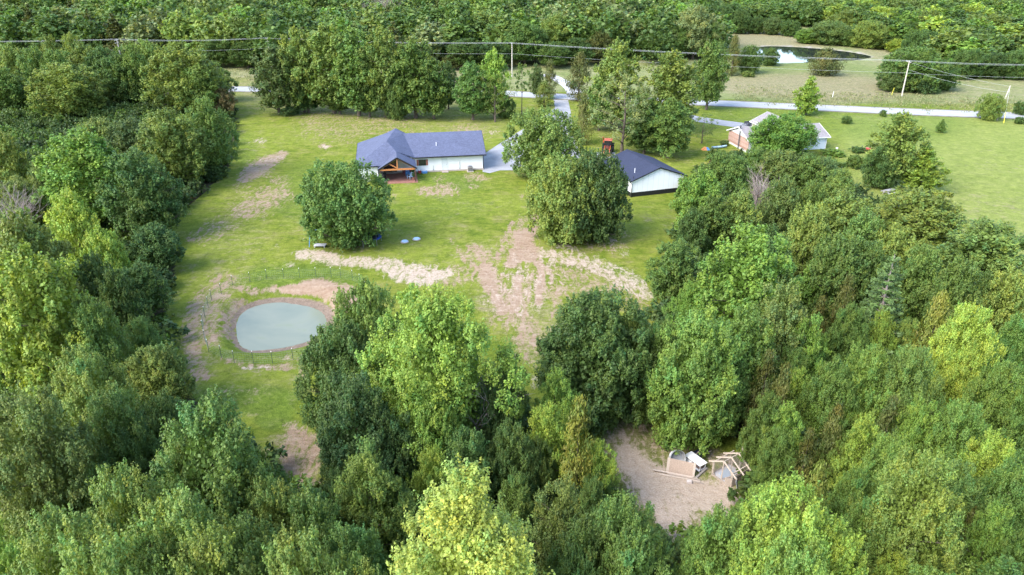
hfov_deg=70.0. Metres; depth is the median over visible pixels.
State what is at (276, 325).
pond water
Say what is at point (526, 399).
broadleaf tree
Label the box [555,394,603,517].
cedar tree
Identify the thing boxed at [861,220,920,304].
broadleaf tree
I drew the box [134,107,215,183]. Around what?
broadleaf tree
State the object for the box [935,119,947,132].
broadleaf tree
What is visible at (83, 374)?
broadleaf tree
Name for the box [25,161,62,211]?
broadleaf tree
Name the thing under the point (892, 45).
broadleaf tree
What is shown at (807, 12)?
woodland
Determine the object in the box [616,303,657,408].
broadleaf tree
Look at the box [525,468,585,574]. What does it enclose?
broadleaf tree
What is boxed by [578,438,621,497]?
broadleaf tree
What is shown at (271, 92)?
broadleaf tree
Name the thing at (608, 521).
broadleaf tree
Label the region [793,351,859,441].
broadleaf tree
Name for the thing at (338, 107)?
broadleaf tree
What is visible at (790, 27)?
broadleaf tree
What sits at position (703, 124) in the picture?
broadleaf tree
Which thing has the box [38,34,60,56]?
broadleaf tree
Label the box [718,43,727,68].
cedar tree
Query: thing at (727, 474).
frame
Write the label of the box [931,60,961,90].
broadleaf tree
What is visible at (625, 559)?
broadleaf tree
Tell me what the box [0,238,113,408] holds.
broadleaf tree
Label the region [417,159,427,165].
window
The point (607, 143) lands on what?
tractor
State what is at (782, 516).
broadleaf tree
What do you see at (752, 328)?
broadleaf tree
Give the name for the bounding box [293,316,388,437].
broadleaf tree
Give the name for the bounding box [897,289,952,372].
cedar tree
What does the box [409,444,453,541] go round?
broadleaf tree
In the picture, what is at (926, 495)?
broadleaf tree
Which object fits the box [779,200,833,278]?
broadleaf tree
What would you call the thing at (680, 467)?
board crate
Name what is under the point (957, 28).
broadleaf tree
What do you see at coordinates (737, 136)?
house
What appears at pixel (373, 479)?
broadleaf tree
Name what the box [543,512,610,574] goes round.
broadleaf tree
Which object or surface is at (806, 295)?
broadleaf tree
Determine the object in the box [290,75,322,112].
broadleaf tree
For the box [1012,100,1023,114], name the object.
bush
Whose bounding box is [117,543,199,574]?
broadleaf tree
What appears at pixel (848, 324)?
broadleaf tree
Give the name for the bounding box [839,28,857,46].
broadleaf tree
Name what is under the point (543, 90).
cedar tree
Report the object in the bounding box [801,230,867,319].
broadleaf tree
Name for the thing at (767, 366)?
cedar tree
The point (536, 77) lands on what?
broadleaf tree
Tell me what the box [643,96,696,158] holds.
broadleaf tree
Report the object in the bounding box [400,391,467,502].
broadleaf tree
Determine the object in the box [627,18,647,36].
broadleaf tree
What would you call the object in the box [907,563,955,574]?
broadleaf tree
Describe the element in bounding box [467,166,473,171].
air conditioner
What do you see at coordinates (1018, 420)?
broadleaf tree
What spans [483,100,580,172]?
driveway
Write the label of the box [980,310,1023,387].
broadleaf tree
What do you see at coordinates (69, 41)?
broadleaf tree
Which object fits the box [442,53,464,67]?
broadleaf tree
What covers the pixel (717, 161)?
broadleaf tree
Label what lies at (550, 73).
cedar tree
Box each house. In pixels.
[356,128,485,183]
[726,111,830,151]
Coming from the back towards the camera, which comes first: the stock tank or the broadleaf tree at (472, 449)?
the stock tank
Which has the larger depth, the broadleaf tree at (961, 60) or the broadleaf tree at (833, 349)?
the broadleaf tree at (961, 60)
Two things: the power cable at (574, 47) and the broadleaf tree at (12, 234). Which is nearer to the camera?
the broadleaf tree at (12, 234)
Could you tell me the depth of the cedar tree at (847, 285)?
66.50 m
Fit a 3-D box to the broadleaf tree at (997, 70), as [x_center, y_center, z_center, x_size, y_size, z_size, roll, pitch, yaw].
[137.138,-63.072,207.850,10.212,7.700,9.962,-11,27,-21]
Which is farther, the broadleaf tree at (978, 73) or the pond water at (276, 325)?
the broadleaf tree at (978, 73)
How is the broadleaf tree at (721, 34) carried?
on the ground
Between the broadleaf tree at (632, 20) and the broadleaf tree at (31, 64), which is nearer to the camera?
the broadleaf tree at (31, 64)
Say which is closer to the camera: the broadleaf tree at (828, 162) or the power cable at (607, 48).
the broadleaf tree at (828, 162)
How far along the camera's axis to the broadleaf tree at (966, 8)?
311.47 m
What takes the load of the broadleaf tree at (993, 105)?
on the ground
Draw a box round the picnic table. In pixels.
[882,188,895,193]
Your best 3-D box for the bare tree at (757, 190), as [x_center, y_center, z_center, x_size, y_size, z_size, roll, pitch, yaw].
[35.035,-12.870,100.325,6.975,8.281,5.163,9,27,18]
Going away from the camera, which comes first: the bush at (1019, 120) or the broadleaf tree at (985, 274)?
the broadleaf tree at (985, 274)
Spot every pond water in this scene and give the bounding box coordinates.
[236,302,326,350]
[755,46,870,62]
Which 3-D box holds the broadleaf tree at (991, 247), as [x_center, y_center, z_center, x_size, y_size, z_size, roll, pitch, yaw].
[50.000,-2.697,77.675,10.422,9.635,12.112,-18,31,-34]
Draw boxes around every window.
[383,160,396,171]
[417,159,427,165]
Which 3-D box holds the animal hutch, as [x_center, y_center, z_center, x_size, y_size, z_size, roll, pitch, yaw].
[13.707,13.065,54.712,0.790,0.660,1.610,-16,30,-30]
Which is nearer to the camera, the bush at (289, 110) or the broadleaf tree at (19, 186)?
the broadleaf tree at (19, 186)
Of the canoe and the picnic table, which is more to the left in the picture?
the canoe
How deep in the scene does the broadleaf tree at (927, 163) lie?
111.91 m
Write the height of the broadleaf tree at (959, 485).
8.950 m
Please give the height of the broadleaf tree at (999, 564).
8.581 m
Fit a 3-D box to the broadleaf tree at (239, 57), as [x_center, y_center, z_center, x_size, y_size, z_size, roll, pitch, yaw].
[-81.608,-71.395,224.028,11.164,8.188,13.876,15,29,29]
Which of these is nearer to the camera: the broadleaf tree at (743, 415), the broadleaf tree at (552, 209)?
the broadleaf tree at (743, 415)
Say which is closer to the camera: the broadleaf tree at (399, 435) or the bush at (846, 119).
the broadleaf tree at (399, 435)
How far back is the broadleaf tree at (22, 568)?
33.55 m
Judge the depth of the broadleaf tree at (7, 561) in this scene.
35.56 m
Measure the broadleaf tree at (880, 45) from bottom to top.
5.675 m
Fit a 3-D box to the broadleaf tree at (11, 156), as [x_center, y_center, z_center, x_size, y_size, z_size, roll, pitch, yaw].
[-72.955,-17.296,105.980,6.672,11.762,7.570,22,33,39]
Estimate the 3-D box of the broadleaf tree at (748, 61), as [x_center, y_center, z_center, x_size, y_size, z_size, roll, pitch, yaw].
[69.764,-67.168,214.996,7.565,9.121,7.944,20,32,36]
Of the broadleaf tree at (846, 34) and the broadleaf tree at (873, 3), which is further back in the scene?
the broadleaf tree at (873, 3)
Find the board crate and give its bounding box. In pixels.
[666,457,695,476]
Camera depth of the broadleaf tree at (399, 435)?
46.16 m
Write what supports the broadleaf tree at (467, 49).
on the ground
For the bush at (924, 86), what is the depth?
186.49 m
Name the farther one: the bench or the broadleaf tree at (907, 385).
the bench
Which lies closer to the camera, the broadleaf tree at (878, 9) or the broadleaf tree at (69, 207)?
the broadleaf tree at (69, 207)
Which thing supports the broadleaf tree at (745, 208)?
on the ground
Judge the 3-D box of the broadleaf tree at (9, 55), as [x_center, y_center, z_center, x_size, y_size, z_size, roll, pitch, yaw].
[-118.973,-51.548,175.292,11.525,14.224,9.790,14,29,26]
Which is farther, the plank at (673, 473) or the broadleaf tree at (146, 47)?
the broadleaf tree at (146, 47)
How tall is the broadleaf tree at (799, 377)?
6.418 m
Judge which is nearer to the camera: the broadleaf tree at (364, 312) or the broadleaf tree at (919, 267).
the broadleaf tree at (364, 312)
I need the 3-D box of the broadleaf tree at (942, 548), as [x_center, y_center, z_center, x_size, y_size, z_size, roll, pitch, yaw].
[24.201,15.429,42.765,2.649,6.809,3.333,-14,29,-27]
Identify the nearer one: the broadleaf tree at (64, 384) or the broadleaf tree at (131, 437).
the broadleaf tree at (131, 437)
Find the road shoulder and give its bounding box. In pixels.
[228,86,1014,118]
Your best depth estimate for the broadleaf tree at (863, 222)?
75.04 m
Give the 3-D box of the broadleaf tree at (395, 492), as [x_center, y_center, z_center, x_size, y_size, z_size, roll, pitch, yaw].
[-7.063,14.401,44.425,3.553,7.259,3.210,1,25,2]
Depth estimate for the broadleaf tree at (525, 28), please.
225.32 m
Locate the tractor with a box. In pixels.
[601,137,613,156]
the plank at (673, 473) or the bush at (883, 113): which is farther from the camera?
the bush at (883, 113)
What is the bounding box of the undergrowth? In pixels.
[0,94,1023,574]
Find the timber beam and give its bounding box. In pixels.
[695,467,707,477]
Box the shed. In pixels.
[604,149,687,196]
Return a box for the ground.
[0,21,1023,574]
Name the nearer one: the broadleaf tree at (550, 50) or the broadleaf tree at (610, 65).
the broadleaf tree at (610, 65)
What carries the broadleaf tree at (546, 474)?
on the ground
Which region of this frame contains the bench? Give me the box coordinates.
[314,243,326,247]
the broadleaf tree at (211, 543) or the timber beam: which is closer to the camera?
the broadleaf tree at (211, 543)
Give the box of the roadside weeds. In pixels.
[217,68,1022,113]
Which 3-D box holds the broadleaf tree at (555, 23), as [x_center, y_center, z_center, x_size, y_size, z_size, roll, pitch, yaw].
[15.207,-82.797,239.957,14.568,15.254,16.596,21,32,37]
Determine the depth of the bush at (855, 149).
135.23 m
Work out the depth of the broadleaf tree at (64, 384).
56.95 m
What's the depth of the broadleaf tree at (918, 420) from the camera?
48.94 m
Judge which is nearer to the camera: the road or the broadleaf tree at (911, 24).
the road
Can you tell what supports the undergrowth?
on the ground
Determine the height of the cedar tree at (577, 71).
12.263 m
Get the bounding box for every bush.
[278,105,299,116]
[720,140,728,145]
[740,70,754,76]
[820,148,846,156]
[838,162,848,167]
[841,115,852,123]
[846,153,864,168]
[847,146,867,152]
[878,109,886,116]
[906,73,943,93]
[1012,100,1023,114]
[1012,116,1023,123]
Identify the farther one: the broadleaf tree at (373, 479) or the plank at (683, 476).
the plank at (683, 476)
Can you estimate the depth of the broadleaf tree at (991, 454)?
45.45 m
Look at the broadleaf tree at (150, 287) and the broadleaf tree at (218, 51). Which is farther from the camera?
the broadleaf tree at (218, 51)
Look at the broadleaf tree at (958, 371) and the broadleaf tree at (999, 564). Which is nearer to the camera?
the broadleaf tree at (999, 564)
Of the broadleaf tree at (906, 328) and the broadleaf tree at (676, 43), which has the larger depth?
the broadleaf tree at (676, 43)
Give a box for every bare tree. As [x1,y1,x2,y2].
[0,179,41,230]
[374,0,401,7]
[746,161,779,208]
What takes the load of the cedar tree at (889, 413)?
on the ground
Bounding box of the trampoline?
[353,232,381,246]
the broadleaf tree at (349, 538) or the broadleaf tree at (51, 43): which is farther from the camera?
the broadleaf tree at (51, 43)
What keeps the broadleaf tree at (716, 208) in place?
on the ground
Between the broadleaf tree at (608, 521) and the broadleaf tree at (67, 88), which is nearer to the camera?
the broadleaf tree at (608, 521)
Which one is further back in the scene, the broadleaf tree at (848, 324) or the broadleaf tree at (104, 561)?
the broadleaf tree at (848, 324)
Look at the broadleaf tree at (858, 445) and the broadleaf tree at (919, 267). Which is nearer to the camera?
the broadleaf tree at (858, 445)
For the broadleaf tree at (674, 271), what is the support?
on the ground
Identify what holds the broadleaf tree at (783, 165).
on the ground
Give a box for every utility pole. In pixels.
[511,44,512,76]
[901,61,910,96]
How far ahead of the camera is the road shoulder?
172.22 m
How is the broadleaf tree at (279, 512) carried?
on the ground
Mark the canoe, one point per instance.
(722, 146)
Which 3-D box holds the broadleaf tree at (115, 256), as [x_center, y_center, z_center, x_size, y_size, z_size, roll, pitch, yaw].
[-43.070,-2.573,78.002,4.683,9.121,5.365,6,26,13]
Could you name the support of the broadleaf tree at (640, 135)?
on the ground
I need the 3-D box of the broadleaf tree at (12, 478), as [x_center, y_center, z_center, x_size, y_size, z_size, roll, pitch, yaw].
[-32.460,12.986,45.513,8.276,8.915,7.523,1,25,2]
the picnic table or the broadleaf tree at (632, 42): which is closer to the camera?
the picnic table
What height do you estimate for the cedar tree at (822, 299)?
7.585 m
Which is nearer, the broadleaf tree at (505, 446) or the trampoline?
the broadleaf tree at (505, 446)
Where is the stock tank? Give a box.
[669,449,685,460]
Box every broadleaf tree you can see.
[0,42,28,93]
[0,67,39,109]
[0,128,34,199]
[0,174,51,225]
[0,203,96,313]
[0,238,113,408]
[0,327,53,400]
[0,379,109,547]
[0,394,23,444]
[0,434,31,543]
[0,489,38,554]
[0,502,48,558]
[0,537,20,574]
[1,554,59,574]
[5,501,120,574]
[16,44,47,98]
[24,62,108,116]
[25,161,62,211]
[28,124,128,221]
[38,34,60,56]
[38,47,87,82]
[40,338,149,472]
[43,184,105,270]
[45,520,85,543]
[57,359,77,417]
[58,31,81,58]
[59,514,170,574]
[62,296,139,389]
[68,42,94,87]
[76,116,115,147]
[76,249,124,304]
[78,461,137,524]
[79,223,132,270]
[81,457,184,571]
[82,46,113,93]
[82,384,167,511]
[90,145,184,234]
[93,264,153,337]
[95,50,140,100]
[101,116,154,155]
[108,41,157,100]
[116,173,190,236]
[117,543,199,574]
[118,340,198,418]
[119,260,176,315]
[119,481,242,574]
[122,315,162,361]
[126,221,186,267]
[130,41,231,110]
[131,38,160,90]
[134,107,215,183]
[139,138,173,177]
[141,387,190,461]
[149,383,297,540]
[149,438,218,535]
[167,516,263,574]
[174,61,232,111]
[184,95,239,169]
[196,36,236,65]
[209,86,238,112]
[213,61,238,95]
[213,454,287,531]
[216,507,288,574]
[227,41,263,67]
[244,473,301,561]
[246,44,302,114]
[258,519,361,574]
[272,473,341,574]
[273,24,319,112]
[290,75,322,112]
[291,18,354,113]
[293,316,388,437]
[294,156,399,251]
[313,79,349,113]
[315,362,407,508]
[316,466,369,532]
[318,436,354,487]
[320,517,393,574]
[323,274,416,406]
[326,25,380,115]
[326,546,387,574]
[332,433,417,574]
[350,73,384,116]
[352,279,530,467]
[358,24,406,117]
[361,407,423,499]
[371,475,423,561]
[380,77,410,120]
[386,35,436,117]
[386,453,555,574]
[389,5,410,15]
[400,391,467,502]
[407,55,454,118]
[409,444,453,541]
[431,352,533,433]
[437,424,501,508]
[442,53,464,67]
[443,59,457,108]
[445,38,489,66]
[450,60,491,119]
[462,10,494,47]
[469,381,527,472]
[475,41,516,65]
[477,46,511,118]
[478,74,517,121]
[481,343,532,445]
[482,12,518,44]
[484,417,541,516]
[496,94,516,118]
[496,470,539,546]
[499,104,586,182]
[502,20,547,64]
[514,63,532,113]
[518,435,558,513]
[519,399,574,496]
[521,27,551,62]
[524,150,604,247]
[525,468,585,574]
[528,62,543,95]
[528,365,583,460]
[532,283,660,438]
[537,41,571,67]
[539,12,576,47]
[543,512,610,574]
[551,546,595,574]
[563,38,594,64]
[564,145,633,245]
[577,474,608,528]
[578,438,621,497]
[578,465,612,504]
[583,36,644,127]
[584,30,614,62]
[584,80,618,130]
[584,488,674,574]
[587,70,656,151]
[594,524,673,574]
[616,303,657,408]
[617,511,684,571]
[619,92,663,133]
[624,108,667,153]
[625,37,647,57]
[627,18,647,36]
[631,32,674,58]
[632,316,677,427]
[636,48,705,120]
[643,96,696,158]
[644,10,670,21]
[644,237,712,301]
[644,303,753,457]
[661,280,705,329]
[664,25,695,55]
[668,166,724,239]
[669,499,747,574]
[670,206,711,254]
[672,3,721,58]
[683,191,740,249]
[689,219,802,337]
[690,40,730,109]
[691,114,718,143]
[697,21,726,55]
[699,149,733,181]
[704,300,778,416]
[708,491,801,549]
[712,532,761,574]
[714,153,754,194]
[716,4,735,24]
[717,187,763,244]
[720,350,752,437]
[722,466,835,574]
[730,8,751,33]
[735,390,784,471]
[737,43,763,73]
[739,481,775,506]
[740,147,769,181]
[744,223,796,294]
[745,110,820,155]
[746,16,767,33]
[746,278,810,390]
[752,148,804,189]
[752,425,799,501]
[755,174,802,234]
[757,528,833,574]
[758,399,805,467]
[759,17,783,34]
[759,47,780,65]
[773,342,811,410]
[775,310,831,390]
[778,20,802,35]
[778,365,810,421]
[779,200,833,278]
[785,152,826,194]
[787,179,830,223]
[790,258,827,320]
[792,75,824,115]
[793,28,821,43]
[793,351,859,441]
[798,381,837,440]
[799,187,881,243]
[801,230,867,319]
[802,513,868,574]
[805,19,854,45]
[807,156,841,189]
[810,424,852,492]
[817,168,856,198]
[819,332,845,361]
[820,301,870,369]
[823,465,877,534]
[825,9,861,33]
[829,338,893,442]
[829,412,885,492]
[836,496,893,574]
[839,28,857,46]
[839,206,886,273]
[842,239,900,317]
[842,370,880,436]
[846,442,974,574]
[848,19,891,48]
[852,430,912,518]
[856,0,880,7]
[858,309,898,362]
[860,144,904,188]
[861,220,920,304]
[864,109,932,180]
[867,185,969,257]
[868,6,898,15]
[872,33,900,48]
[872,546,915,574]
[873,44,948,90]
[874,338,946,431]
[876,67,914,92]
[882,393,945,477]
[884,38,907,51]
[888,316,922,362]
[893,242,942,319]
[898,146,952,194]
[900,458,994,561]
[901,28,939,50]
[904,21,920,33]
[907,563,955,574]
[910,511,959,574]
[914,395,990,473]
[915,9,939,21]
[918,251,985,348]
[920,299,1007,402]
[920,349,981,415]
[925,215,1023,283]
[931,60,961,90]
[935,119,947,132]
[938,25,967,34]
[945,48,979,79]
[949,425,1019,510]
[949,499,1020,574]
[954,3,984,15]
[955,357,1023,450]
[963,270,1005,327]
[967,47,993,78]
[970,457,1023,559]
[971,553,1023,574]
[973,92,1006,120]
[975,13,1015,25]
[977,32,991,39]
[977,263,1023,343]
[980,52,1015,79]
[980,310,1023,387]
[988,382,1023,455]
[989,524,1023,574]
[1002,48,1023,79]
[1007,447,1023,521]
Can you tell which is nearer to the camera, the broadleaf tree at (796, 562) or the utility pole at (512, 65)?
the broadleaf tree at (796, 562)
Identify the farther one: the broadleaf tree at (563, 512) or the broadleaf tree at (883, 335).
the broadleaf tree at (883, 335)
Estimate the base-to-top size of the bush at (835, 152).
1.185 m
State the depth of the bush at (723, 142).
139.71 m
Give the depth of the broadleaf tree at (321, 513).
37.38 m
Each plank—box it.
[653,469,692,477]
[660,473,699,481]
[667,473,699,480]
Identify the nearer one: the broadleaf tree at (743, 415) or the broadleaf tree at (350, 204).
the broadleaf tree at (743, 415)
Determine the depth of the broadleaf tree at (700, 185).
90.36 m
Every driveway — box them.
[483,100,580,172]
[544,74,581,93]
[692,115,751,126]
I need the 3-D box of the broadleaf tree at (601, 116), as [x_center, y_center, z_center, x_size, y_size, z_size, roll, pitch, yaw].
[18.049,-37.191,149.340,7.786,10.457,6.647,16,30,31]
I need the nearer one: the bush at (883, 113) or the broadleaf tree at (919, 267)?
the broadleaf tree at (919, 267)
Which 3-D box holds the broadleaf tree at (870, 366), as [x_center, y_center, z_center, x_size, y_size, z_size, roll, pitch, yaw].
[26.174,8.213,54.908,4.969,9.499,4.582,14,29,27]
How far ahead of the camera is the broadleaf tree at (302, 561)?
31.86 m
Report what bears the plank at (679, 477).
on the ground
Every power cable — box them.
[36,38,1015,65]
[59,38,1010,64]
[94,37,980,63]
[206,48,983,76]
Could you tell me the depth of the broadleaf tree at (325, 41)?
158.73 m
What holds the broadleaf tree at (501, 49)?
on the ground
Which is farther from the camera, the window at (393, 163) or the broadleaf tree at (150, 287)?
the window at (393, 163)
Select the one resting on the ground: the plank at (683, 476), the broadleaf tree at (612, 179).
the broadleaf tree at (612, 179)
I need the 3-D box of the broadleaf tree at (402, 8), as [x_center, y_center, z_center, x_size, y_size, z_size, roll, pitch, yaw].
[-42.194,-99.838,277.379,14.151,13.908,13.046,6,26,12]
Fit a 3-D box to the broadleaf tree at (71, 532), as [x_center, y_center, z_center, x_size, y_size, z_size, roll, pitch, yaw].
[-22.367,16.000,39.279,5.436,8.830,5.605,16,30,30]
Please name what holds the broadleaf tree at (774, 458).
on the ground
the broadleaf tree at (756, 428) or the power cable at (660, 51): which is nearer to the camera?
the broadleaf tree at (756, 428)
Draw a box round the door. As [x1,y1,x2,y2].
[441,158,447,169]
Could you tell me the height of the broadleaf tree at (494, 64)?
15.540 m
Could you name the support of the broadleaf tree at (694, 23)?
on the ground
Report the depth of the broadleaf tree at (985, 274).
67.97 m
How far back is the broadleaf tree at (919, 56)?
186.77 m
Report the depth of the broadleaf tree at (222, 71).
175.65 m
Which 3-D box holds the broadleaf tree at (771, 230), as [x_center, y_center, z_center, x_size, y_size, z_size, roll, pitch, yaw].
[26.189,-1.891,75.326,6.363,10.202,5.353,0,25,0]
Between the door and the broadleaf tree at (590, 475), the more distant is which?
the door
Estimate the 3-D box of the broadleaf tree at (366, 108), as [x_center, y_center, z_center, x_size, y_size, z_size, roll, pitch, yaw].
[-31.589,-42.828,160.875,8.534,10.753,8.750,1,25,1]
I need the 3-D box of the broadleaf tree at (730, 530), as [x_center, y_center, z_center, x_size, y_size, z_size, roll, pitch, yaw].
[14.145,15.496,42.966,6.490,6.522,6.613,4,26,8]
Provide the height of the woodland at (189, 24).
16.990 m
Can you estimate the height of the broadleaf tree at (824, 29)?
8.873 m
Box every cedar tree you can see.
[532,80,554,106]
[543,58,561,97]
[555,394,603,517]
[562,51,592,100]
[572,93,597,144]
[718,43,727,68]
[722,34,743,75]
[742,348,777,428]
[768,361,796,434]
[784,426,816,499]
[795,459,831,535]
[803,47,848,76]
[806,294,828,357]
[807,398,847,487]
[822,272,856,336]
[869,393,902,446]
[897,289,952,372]
[956,504,981,571]
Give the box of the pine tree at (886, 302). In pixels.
[858,255,908,365]
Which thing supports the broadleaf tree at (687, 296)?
on the ground
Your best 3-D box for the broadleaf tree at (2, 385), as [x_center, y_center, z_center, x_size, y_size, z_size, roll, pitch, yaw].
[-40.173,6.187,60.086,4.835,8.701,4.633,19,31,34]
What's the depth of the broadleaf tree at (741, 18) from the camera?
304.41 m
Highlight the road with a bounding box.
[199,87,1023,117]
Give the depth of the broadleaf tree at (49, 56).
167.55 m
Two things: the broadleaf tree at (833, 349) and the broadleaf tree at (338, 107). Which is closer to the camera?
the broadleaf tree at (833, 349)
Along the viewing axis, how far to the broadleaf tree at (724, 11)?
305.89 m
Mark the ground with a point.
(490, 255)
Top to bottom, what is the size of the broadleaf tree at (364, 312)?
13.467 m
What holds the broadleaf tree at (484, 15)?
on the ground
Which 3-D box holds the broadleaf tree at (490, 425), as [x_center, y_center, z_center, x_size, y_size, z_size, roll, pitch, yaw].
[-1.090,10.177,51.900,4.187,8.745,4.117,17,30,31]
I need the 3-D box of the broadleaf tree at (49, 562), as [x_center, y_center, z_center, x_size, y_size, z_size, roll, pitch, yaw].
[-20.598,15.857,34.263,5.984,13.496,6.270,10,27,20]
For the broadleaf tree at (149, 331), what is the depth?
64.78 m
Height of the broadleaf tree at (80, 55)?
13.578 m
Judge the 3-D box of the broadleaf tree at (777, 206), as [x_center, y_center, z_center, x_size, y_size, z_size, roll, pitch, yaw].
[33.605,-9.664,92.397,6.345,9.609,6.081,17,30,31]
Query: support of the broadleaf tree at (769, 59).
on the ground
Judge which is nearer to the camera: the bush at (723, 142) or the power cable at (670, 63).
the bush at (723, 142)
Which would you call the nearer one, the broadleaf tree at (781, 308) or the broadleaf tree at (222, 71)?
the broadleaf tree at (781, 308)
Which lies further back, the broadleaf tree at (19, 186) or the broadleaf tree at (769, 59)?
the broadleaf tree at (769, 59)
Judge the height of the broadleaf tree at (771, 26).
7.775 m
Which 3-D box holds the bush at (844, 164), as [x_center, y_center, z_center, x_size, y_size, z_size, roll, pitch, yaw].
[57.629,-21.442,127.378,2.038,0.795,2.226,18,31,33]
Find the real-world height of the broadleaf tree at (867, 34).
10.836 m
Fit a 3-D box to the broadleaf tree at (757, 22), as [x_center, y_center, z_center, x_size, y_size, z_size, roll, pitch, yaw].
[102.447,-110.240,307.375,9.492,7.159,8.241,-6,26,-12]
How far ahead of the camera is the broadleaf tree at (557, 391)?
51.79 m
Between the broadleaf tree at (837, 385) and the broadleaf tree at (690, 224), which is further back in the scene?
the broadleaf tree at (690, 224)
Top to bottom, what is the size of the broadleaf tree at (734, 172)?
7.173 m
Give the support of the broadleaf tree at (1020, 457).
on the ground
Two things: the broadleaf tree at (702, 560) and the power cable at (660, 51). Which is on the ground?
the broadleaf tree at (702, 560)
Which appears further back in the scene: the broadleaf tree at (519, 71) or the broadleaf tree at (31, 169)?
the broadleaf tree at (519, 71)
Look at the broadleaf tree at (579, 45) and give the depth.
226.50 m
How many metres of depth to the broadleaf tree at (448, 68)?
166.90 m
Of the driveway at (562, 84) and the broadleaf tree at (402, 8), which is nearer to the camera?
the driveway at (562, 84)
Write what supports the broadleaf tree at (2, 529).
on the ground
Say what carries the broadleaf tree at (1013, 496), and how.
on the ground
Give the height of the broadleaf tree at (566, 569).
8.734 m
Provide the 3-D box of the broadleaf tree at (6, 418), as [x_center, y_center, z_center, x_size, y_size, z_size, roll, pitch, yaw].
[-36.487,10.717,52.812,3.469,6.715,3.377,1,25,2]
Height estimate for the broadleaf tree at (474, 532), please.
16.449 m
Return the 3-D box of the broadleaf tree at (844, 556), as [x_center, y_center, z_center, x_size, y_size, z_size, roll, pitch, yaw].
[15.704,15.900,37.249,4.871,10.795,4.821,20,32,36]
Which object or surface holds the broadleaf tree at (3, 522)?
on the ground
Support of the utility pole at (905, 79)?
on the ground
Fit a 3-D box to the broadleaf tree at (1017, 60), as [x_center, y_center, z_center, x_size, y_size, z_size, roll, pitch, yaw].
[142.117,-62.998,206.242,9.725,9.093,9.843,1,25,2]
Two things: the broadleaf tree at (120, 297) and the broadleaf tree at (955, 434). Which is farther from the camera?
the broadleaf tree at (120, 297)
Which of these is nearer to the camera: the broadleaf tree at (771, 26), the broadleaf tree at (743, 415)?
the broadleaf tree at (743, 415)
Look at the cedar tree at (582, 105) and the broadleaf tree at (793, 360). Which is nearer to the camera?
the broadleaf tree at (793, 360)
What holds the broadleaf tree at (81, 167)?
on the ground
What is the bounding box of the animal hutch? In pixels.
[685,451,706,471]
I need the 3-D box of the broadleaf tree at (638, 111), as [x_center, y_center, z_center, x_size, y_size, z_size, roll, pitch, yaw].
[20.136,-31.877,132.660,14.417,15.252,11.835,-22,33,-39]
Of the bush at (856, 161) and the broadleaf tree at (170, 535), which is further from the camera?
the bush at (856, 161)
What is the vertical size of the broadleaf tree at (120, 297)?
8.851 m
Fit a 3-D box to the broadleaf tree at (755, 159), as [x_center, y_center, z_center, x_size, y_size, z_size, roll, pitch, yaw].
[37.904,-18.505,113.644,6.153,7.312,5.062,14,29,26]
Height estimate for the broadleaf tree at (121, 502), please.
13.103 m
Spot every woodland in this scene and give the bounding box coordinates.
[0,0,737,67]
[705,0,1023,69]
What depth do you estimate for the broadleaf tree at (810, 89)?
162.64 m
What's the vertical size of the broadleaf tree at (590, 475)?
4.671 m
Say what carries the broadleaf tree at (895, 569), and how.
on the ground
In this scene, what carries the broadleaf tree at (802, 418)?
on the ground
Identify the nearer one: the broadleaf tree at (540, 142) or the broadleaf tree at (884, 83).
the broadleaf tree at (540, 142)
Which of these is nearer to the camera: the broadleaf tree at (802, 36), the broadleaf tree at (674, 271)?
the broadleaf tree at (674, 271)
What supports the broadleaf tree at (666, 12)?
on the ground
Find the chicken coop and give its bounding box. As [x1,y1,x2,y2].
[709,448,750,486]
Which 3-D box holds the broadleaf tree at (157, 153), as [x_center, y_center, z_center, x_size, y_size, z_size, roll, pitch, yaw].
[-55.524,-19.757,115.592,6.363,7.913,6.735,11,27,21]
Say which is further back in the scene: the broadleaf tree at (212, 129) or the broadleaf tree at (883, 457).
the broadleaf tree at (212, 129)
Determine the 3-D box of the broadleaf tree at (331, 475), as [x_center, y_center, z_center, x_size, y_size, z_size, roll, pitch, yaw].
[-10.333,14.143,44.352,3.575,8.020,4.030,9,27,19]
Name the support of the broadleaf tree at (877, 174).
on the ground
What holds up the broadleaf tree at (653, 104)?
on the ground
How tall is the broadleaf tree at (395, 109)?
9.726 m
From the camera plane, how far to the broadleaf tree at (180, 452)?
40.62 m
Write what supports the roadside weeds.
on the ground
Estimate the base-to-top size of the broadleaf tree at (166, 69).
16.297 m
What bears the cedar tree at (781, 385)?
on the ground
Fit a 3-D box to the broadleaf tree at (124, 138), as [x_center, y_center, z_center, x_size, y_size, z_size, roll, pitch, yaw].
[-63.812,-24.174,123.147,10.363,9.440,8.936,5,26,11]
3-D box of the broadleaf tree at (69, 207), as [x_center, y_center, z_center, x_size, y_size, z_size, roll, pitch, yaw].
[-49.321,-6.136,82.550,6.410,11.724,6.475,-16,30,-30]
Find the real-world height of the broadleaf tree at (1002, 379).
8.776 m
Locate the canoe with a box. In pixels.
[712,145,726,147]
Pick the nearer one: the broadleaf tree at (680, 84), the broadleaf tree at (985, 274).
the broadleaf tree at (985, 274)
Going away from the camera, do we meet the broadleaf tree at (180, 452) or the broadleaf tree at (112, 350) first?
the broadleaf tree at (180, 452)
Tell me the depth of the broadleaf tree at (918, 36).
247.85 m
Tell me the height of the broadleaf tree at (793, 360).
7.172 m
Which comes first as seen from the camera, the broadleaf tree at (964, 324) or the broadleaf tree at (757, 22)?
the broadleaf tree at (964, 324)

